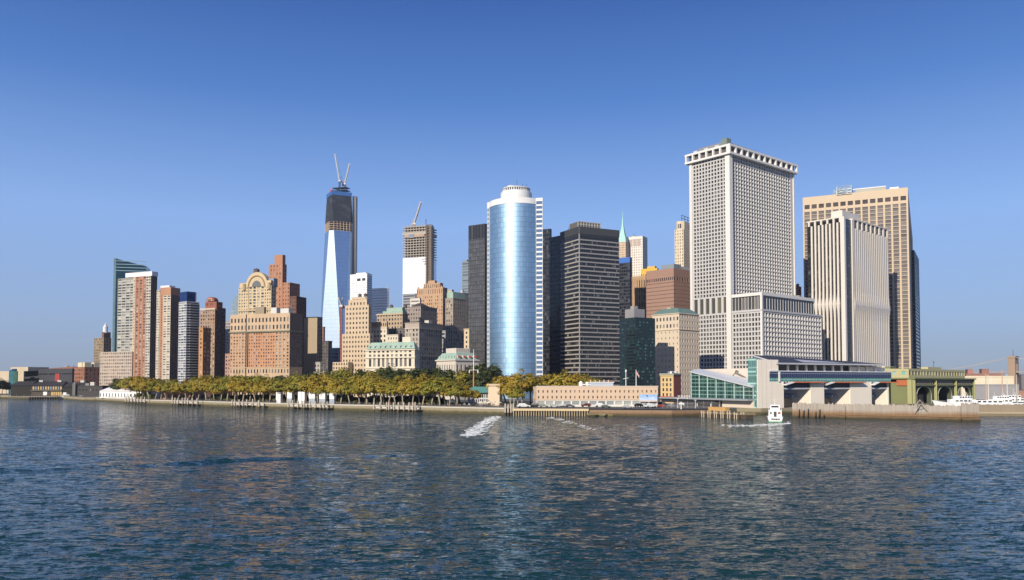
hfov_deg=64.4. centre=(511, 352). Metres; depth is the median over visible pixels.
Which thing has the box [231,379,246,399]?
plane tree
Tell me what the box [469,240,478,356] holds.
window
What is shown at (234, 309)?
round top tower
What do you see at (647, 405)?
parked car
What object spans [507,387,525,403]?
plane tree
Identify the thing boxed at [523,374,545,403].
plane tree
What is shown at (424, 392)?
plane tree
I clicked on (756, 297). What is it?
tall window
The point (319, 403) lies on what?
railing
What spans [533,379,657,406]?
peach station
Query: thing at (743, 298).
tall window
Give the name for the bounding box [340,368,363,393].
plane tree
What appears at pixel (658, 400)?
ground
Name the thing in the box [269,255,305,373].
stepped tower
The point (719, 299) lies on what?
tall window
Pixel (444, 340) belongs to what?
banded annex
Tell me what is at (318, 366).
annex
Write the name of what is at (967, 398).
motor yacht
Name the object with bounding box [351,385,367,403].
plane tree
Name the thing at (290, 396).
display panel
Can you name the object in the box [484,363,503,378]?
park tree
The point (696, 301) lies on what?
tall window
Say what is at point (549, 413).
dock wall
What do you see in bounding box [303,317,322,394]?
beige slab
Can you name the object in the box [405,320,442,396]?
curved stone building
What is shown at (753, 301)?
tall window
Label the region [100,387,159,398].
marquee
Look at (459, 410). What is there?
seawall
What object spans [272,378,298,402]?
plane tree
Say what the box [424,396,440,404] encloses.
bush
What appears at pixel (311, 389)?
plane tree
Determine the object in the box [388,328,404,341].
dark courtyard
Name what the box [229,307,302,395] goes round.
hotel block
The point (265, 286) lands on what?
window
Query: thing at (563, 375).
plane tree
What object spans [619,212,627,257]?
spire tower
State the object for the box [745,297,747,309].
tall window
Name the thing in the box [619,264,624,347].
window
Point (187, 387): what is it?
plane tree
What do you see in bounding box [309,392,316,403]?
display panel
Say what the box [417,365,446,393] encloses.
park tree
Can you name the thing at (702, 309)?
tall window
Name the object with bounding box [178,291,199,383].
banded tower
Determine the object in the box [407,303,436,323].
hip roof building
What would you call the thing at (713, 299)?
tall window
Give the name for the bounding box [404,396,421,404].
bush
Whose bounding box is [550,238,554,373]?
window
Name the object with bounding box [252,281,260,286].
arch window
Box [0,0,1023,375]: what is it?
sky
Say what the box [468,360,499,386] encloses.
park tree
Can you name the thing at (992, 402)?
motor yacht
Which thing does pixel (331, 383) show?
plane tree
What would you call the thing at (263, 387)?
plane tree
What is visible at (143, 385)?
plane tree
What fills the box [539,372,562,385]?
plane tree
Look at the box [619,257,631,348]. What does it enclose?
blue band tower
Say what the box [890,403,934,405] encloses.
quay wall
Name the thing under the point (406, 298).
grey tower
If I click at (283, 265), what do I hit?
window
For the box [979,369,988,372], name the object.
brown house
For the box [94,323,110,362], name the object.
cupola tower
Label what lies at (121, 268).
glass tower
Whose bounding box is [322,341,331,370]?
shadowed block
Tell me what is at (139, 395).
bush
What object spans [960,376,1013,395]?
building
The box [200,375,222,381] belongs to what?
plane tree
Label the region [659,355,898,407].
ferry terminal
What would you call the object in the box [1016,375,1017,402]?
mast pole
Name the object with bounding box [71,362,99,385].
brick house
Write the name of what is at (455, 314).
shaded office
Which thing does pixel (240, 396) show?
bush
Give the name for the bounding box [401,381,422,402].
plane tree
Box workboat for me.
[58,392,71,398]
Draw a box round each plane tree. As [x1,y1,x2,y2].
[115,377,128,387]
[119,376,137,388]
[122,379,140,396]
[129,376,143,398]
[134,386,145,398]
[138,377,157,399]
[146,379,165,399]
[152,383,165,399]
[156,382,170,397]
[162,382,179,399]
[164,378,181,392]
[168,384,184,397]
[174,378,189,399]
[181,382,195,400]
[188,381,203,397]
[189,374,213,398]
[190,376,203,399]
[192,377,212,400]
[199,378,218,400]
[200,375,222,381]
[206,381,214,400]
[209,385,229,400]
[213,379,229,401]
[216,375,235,393]
[225,379,237,398]
[226,375,246,400]
[227,373,248,394]
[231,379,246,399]
[241,381,260,401]
[243,373,263,396]
[243,381,252,399]
[251,381,273,401]
[257,378,275,402]
[265,377,285,391]
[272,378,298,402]
[280,379,305,400]
[283,376,309,391]
[286,371,310,383]
[298,375,320,396]
[305,379,327,403]
[312,371,331,400]
[314,382,327,393]
[316,373,333,395]
[317,377,343,390]
[324,367,354,395]
[327,381,348,402]
[336,376,350,395]
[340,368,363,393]
[340,382,351,403]
[348,376,378,404]
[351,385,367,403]
[361,369,385,395]
[362,381,379,401]
[366,376,390,404]
[377,377,393,403]
[377,383,393,401]
[386,381,400,404]
[391,375,414,399]
[392,380,414,404]
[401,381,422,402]
[409,378,431,405]
[412,378,424,403]
[417,373,434,403]
[420,377,454,405]
[420,382,441,405]
[431,377,461,405]
[440,382,451,405]
[445,383,468,405]
[453,370,471,402]
[454,380,470,402]
[459,385,474,405]
[469,389,482,403]
[484,374,512,405]
[495,373,528,405]
[496,383,524,403]
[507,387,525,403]
[512,368,537,402]
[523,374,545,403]
[532,375,557,389]
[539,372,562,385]
[546,372,569,384]
[553,369,580,385]
[570,373,593,383]
[572,373,600,385]
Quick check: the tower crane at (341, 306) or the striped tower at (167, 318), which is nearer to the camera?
the striped tower at (167, 318)
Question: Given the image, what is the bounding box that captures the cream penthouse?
[386,334,399,341]
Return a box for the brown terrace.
[965,373,1003,375]
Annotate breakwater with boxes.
[979,404,1023,415]
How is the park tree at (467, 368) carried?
on the lawn at (454, 402)
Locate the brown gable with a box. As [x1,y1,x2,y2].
[965,369,972,373]
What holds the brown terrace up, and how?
on the ground at (658, 400)
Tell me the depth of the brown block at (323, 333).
962.54 m
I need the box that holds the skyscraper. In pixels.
[321,186,357,347]
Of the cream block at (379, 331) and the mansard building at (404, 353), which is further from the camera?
the cream block at (379, 331)
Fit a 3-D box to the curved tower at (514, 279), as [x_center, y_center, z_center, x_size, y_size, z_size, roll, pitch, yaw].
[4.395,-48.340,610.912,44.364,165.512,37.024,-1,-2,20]
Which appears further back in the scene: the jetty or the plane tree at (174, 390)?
the plane tree at (174, 390)
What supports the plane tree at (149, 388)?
on the promenade
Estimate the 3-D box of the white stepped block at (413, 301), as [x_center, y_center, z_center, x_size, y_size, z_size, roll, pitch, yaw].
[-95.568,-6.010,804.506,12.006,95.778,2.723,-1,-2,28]
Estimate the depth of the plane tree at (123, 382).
603.80 m
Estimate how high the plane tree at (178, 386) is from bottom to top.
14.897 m
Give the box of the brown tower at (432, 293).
[417,280,446,330]
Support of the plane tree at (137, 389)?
on the promenade
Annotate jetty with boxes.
[699,407,754,419]
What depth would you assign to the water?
101.11 m
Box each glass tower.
[112,258,149,351]
[462,260,467,292]
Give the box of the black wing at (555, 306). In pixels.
[549,236,560,375]
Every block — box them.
[198,327,210,378]
[225,321,229,353]
[225,354,229,376]
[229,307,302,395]
[322,327,324,340]
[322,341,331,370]
[330,348,340,370]
[371,321,388,342]
[410,298,420,306]
[620,306,655,385]
[632,276,645,317]
[641,266,658,275]
[646,264,689,317]
[651,307,699,397]
[796,284,800,295]
[1019,374,1023,389]
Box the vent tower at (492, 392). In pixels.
[487,384,501,405]
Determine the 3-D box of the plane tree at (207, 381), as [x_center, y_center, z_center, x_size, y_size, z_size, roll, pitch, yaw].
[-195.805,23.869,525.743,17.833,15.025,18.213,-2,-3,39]
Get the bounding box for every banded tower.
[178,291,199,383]
[372,288,388,321]
[911,250,920,368]
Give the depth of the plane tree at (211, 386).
511.88 m
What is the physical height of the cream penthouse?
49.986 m
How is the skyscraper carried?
on the ground at (658, 400)
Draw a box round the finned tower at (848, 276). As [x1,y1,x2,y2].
[806,210,889,382]
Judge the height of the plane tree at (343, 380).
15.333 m
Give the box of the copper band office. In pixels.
[461,290,467,328]
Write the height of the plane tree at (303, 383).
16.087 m
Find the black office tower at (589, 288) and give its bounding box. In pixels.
[560,221,619,385]
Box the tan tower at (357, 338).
[333,293,372,397]
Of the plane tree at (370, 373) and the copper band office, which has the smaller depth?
the plane tree at (370, 373)
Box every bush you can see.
[135,392,145,398]
[142,392,155,398]
[218,394,232,400]
[238,394,248,400]
[259,393,271,401]
[342,394,357,402]
[350,396,364,403]
[371,395,387,401]
[382,396,395,401]
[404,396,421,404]
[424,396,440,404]
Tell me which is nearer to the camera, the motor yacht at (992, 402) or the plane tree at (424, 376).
the motor yacht at (992, 402)
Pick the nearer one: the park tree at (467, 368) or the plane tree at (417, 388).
the plane tree at (417, 388)
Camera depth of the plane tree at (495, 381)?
410.70 m
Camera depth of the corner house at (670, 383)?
457.29 m
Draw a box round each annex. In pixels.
[313,362,324,371]
[442,330,447,352]
[731,292,822,368]
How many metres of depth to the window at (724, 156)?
688.75 m
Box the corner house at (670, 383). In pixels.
[659,371,681,402]
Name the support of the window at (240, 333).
in the hotel block at (262, 342)
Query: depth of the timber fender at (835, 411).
330.77 m
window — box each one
[100,276,156,383]
[156,291,178,379]
[201,303,224,373]
[231,333,301,394]
[239,286,274,313]
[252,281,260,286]
[271,265,303,309]
[334,299,371,395]
[350,283,371,320]
[417,288,446,329]
[436,330,440,355]
[458,301,464,347]
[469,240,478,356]
[543,230,545,373]
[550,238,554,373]
[561,236,618,383]
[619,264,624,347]
[620,321,654,385]
[629,239,645,275]
[658,331,690,396]
[675,282,689,306]
[694,156,789,368]
[695,300,697,312]
[701,299,703,314]
[706,299,708,313]
[712,298,714,313]
[718,298,720,312]
[724,297,725,312]
[734,313,819,367]
[739,298,741,310]
[742,297,744,309]
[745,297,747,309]
[752,296,754,308]
[755,296,757,308]
[805,205,912,368]
[807,220,884,359]
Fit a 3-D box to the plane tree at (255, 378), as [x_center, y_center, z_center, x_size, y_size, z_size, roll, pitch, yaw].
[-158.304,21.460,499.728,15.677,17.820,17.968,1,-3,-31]
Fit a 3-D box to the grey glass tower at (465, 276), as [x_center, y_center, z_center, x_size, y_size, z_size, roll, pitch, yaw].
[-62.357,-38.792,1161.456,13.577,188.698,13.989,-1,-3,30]
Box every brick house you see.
[50,365,70,368]
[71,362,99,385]
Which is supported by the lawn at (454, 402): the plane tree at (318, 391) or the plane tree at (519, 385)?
the plane tree at (519, 385)
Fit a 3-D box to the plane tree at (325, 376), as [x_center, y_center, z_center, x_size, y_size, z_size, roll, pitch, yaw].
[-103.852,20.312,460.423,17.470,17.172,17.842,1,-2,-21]
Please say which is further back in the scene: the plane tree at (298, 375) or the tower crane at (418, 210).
the tower crane at (418, 210)
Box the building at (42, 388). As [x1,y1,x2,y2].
[8,380,87,398]
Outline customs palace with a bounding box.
[435,348,479,399]
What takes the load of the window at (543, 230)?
in the black slab
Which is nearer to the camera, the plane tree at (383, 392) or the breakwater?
the breakwater
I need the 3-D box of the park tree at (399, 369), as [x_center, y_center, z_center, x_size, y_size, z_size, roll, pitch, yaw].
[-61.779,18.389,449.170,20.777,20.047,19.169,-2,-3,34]
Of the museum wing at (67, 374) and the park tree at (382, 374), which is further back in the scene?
the museum wing at (67, 374)
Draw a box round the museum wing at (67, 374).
[24,368,73,382]
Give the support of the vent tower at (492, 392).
on the lawn at (454, 402)
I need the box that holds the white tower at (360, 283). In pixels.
[350,272,371,321]
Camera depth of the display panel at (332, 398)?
440.79 m
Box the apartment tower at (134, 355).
[99,271,157,385]
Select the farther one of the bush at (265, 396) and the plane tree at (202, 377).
the plane tree at (202, 377)
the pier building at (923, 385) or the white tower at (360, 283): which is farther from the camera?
the white tower at (360, 283)
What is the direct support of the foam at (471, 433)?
on the water
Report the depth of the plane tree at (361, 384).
424.38 m
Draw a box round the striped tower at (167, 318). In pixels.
[155,285,179,381]
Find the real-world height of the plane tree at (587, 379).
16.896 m
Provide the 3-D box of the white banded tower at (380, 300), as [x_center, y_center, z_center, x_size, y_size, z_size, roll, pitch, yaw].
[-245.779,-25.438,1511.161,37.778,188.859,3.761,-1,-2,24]
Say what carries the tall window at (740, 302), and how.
in the lattice annex at (771, 324)
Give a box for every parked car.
[517,403,529,407]
[643,403,656,407]
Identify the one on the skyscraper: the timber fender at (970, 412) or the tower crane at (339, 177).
the tower crane at (339, 177)
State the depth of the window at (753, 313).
644.65 m
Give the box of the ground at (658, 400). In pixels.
[0,390,1023,409]
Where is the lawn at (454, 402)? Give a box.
[211,400,534,406]
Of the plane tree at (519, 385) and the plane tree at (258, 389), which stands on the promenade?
the plane tree at (258, 389)
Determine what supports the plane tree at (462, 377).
on the lawn at (454, 402)
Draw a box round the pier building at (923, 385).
[885,361,975,403]
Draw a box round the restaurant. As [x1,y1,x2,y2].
[468,387,487,404]
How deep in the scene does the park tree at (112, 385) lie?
626.30 m
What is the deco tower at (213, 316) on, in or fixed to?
on the ground at (658, 400)
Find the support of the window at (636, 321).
in the green glass block at (637, 340)
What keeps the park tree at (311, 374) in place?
on the lawn at (454, 402)
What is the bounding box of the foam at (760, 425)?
[728,421,789,426]
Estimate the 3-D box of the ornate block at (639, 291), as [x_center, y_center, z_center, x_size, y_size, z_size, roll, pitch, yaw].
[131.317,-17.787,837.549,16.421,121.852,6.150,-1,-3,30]
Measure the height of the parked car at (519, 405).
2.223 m
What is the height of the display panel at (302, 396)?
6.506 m
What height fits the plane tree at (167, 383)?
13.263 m
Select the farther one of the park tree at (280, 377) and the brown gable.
the brown gable
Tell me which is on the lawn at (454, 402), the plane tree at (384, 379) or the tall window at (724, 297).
the plane tree at (384, 379)
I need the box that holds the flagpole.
[469,349,477,386]
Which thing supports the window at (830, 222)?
in the finned tower at (848, 276)
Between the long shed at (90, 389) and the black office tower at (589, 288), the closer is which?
the black office tower at (589, 288)
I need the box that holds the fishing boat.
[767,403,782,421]
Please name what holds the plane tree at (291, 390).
on the promenade
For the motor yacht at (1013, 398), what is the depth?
451.29 m
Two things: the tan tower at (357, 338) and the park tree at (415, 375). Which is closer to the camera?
the park tree at (415, 375)
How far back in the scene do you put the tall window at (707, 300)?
685.73 m
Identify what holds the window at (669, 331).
in the stone block at (677, 330)
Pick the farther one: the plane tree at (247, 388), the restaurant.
the plane tree at (247, 388)
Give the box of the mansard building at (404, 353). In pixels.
[364,337,420,396]
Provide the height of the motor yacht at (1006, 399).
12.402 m
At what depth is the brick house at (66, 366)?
1054.76 m
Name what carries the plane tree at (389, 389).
on the promenade
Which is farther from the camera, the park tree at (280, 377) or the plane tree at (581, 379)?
the park tree at (280, 377)
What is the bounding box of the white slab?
[627,235,647,276]
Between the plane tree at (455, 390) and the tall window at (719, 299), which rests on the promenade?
the plane tree at (455, 390)
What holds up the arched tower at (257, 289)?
on the ground at (658, 400)
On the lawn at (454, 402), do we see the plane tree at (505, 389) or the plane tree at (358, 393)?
the plane tree at (505, 389)
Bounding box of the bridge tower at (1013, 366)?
[948,356,1023,383]
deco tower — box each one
[200,297,225,377]
[675,215,689,267]
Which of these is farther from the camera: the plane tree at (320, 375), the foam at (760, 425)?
the plane tree at (320, 375)
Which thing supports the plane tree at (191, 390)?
on the promenade
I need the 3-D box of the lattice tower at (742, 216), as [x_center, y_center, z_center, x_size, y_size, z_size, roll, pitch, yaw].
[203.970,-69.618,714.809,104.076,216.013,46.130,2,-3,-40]
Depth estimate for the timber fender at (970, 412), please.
302.84 m
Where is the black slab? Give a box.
[543,229,551,374]
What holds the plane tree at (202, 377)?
on the lawn at (454, 402)
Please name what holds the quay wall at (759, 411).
in the water
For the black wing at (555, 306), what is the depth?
657.47 m
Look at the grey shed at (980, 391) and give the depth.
580.57 m
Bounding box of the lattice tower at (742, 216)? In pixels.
[685,138,797,368]
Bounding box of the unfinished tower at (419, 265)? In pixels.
[402,224,436,293]
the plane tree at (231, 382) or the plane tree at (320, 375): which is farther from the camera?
the plane tree at (231, 382)
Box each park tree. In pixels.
[0,379,9,391]
[108,378,121,388]
[267,375,290,391]
[296,370,322,376]
[355,369,368,396]
[369,369,403,396]
[374,363,394,396]
[386,368,407,394]
[404,368,432,397]
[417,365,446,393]
[430,369,458,403]
[463,364,483,386]
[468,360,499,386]
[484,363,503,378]
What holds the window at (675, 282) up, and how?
in the granite block at (668, 286)
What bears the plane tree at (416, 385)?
on the lawn at (454, 402)
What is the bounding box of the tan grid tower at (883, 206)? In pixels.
[803,185,912,368]
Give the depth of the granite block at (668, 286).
773.70 m
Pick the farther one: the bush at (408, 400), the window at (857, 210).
the window at (857, 210)
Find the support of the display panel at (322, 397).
on the promenade
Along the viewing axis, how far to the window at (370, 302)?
1466.64 m
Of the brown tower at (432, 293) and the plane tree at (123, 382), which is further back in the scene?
the brown tower at (432, 293)
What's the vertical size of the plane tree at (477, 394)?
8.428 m
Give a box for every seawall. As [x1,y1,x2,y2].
[0,395,95,400]
[96,397,503,414]
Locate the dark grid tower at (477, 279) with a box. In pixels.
[468,223,486,368]
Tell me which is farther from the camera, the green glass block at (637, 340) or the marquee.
the marquee
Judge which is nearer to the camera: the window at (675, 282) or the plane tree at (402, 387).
the plane tree at (402, 387)
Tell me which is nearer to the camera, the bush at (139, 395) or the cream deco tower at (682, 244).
the bush at (139, 395)
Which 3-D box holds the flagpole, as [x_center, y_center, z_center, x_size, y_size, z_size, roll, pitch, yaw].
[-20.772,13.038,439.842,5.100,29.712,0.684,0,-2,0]
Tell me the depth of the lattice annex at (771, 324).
643.63 m
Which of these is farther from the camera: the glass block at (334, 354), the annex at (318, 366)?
the glass block at (334, 354)
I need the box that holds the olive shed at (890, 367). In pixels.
[879,366,895,368]
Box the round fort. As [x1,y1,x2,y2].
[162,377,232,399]
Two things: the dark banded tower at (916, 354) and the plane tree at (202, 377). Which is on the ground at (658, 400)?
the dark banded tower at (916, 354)
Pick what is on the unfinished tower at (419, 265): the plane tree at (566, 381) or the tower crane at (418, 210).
the tower crane at (418, 210)
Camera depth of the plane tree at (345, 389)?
432.42 m
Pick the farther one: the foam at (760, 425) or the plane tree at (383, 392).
the plane tree at (383, 392)
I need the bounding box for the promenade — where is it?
[124,398,517,407]
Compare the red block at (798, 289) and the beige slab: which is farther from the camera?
the red block at (798, 289)
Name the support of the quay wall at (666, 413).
in the water
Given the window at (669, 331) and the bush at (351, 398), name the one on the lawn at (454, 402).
the bush at (351, 398)
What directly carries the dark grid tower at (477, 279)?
on the ground at (658, 400)
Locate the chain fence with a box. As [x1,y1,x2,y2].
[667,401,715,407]
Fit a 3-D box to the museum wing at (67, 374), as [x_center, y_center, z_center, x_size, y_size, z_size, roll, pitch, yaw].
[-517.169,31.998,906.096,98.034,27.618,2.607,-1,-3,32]
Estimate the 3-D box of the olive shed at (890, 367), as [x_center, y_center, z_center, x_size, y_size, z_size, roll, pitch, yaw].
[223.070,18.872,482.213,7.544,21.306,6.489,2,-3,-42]
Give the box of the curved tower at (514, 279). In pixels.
[487,184,542,398]
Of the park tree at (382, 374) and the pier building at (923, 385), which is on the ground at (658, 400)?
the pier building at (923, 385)
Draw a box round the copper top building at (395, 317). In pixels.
[376,304,408,328]
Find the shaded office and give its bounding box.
[445,292,465,348]
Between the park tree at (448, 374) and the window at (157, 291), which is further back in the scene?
the window at (157, 291)
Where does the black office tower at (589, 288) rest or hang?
on the ground at (658, 400)
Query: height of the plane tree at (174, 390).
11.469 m
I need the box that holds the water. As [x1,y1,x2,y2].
[0,398,1023,579]
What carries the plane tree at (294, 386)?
on the promenade
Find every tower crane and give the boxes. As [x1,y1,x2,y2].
[334,154,343,189]
[338,297,344,361]
[342,163,349,185]
[411,201,421,225]
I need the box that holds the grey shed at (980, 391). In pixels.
[975,384,1018,398]
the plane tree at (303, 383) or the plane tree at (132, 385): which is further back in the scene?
the plane tree at (132, 385)
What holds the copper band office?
on the ground at (658, 400)
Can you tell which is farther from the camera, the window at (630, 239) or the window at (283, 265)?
the window at (630, 239)
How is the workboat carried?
on the water
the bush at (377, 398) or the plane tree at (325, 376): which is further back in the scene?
the plane tree at (325, 376)
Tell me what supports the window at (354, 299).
in the tan tower at (357, 338)
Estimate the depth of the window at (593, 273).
617.39 m
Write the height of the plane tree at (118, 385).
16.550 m
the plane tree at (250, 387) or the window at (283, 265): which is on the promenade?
the plane tree at (250, 387)
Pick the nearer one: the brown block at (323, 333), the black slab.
the black slab
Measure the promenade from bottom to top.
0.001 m
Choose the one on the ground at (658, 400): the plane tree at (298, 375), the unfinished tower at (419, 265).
the unfinished tower at (419, 265)
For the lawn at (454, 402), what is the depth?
452.94 m
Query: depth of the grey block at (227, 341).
863.89 m
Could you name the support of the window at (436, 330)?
in the curved stone building at (426, 337)
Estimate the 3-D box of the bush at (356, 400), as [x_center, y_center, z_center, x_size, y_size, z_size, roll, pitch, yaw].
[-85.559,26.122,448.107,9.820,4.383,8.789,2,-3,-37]
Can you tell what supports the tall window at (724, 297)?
in the lattice tower at (742, 216)
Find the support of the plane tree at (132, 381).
on the promenade
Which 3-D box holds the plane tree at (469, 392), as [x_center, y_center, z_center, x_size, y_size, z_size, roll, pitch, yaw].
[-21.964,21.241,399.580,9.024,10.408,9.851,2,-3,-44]
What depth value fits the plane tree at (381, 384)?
419.59 m
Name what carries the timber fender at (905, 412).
in the water
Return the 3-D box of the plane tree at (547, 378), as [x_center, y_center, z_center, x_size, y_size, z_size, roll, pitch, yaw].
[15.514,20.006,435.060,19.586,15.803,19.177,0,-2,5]
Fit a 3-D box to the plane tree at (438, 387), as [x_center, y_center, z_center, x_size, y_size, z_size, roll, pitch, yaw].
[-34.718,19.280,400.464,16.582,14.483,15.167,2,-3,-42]
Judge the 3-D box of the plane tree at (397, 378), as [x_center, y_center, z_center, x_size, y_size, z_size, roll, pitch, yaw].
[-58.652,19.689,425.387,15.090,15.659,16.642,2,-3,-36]
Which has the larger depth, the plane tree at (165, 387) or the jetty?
the plane tree at (165, 387)
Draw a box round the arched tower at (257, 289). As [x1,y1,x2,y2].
[237,268,277,314]
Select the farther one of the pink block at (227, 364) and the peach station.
the pink block at (227, 364)
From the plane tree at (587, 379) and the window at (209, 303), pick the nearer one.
the plane tree at (587, 379)
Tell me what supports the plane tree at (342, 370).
on the lawn at (454, 402)
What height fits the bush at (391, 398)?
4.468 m
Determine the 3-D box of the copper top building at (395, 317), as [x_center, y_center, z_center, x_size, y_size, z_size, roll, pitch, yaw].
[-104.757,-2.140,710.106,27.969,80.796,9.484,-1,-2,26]
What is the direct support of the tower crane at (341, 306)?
on the ground at (658, 400)
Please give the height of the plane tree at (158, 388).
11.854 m
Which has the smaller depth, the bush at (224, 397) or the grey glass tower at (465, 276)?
the bush at (224, 397)
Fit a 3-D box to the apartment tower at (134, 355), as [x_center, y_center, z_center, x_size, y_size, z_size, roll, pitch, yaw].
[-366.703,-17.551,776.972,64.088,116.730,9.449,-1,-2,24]
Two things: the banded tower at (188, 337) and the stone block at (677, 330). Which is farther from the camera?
the banded tower at (188, 337)
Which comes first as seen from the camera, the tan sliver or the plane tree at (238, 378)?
the plane tree at (238, 378)
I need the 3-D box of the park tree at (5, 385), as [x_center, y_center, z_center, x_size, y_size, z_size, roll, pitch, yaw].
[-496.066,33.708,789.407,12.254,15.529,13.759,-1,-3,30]
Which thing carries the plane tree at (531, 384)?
on the lawn at (454, 402)
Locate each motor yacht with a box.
[932,388,975,406]
[951,392,1009,405]
[976,388,1023,402]
[987,388,1012,403]
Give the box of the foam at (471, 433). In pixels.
[465,416,501,435]
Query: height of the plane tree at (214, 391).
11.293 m
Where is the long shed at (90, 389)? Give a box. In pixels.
[78,382,108,395]
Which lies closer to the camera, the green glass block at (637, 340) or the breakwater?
the breakwater
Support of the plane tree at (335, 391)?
on the promenade
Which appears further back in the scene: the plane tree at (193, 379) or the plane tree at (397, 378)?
the plane tree at (193, 379)
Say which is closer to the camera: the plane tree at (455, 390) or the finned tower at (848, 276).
the plane tree at (455, 390)
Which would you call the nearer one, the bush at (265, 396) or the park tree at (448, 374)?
the park tree at (448, 374)
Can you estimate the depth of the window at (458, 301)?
781.02 m
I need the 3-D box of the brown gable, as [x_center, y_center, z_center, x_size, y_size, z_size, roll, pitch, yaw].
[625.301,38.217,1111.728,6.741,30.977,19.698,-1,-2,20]
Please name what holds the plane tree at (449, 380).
on the lawn at (454, 402)
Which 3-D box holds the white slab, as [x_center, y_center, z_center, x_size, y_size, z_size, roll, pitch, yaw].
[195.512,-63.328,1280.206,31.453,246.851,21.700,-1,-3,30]
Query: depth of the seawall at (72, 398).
711.74 m
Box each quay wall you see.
[589,410,722,416]
[724,408,791,414]
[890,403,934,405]
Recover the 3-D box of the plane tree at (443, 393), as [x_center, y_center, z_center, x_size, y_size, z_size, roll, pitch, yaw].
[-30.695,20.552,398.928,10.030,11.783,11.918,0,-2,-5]
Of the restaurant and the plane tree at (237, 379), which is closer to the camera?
the restaurant
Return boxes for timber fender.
[792,402,845,418]
[846,404,960,420]
[960,402,980,420]
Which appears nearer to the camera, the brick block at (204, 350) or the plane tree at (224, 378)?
the plane tree at (224, 378)
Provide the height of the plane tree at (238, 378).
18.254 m
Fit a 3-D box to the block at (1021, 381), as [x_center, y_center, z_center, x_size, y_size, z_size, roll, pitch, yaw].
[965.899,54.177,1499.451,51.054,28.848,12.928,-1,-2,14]
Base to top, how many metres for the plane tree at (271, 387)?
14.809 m
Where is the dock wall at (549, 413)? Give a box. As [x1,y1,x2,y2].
[512,408,588,415]
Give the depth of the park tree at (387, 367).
515.03 m
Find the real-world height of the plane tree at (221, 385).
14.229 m
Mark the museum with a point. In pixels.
(13, 375)
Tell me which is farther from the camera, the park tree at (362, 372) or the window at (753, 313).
the window at (753, 313)
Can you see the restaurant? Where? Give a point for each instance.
(483, 392)
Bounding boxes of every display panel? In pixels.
[276,392,282,402]
[287,392,293,401]
[298,392,306,402]
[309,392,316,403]
[319,392,326,403]
[329,393,335,403]
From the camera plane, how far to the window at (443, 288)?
858.41 m
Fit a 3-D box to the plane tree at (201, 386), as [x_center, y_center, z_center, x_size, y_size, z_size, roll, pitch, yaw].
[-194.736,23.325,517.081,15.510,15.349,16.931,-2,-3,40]
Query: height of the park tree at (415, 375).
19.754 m
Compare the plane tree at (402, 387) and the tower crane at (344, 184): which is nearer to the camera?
the plane tree at (402, 387)
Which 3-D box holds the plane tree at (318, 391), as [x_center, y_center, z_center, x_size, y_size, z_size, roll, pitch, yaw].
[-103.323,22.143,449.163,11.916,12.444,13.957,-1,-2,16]
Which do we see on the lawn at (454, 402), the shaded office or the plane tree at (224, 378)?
the plane tree at (224, 378)
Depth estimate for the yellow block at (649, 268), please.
961.19 m
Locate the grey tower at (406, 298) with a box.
[403,293,416,310]
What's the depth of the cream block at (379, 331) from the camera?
656.56 m
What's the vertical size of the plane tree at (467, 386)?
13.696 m
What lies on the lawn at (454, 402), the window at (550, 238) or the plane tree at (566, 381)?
the plane tree at (566, 381)
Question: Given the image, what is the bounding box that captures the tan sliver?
[464,329,471,352]
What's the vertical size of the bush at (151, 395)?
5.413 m
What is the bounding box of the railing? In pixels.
[108,396,503,407]
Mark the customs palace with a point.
(455, 359)
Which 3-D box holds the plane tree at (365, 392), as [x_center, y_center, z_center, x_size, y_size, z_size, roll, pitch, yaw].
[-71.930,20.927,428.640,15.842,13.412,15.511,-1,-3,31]
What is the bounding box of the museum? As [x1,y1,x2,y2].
[0,367,48,393]
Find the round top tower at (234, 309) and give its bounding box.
[230,294,238,314]

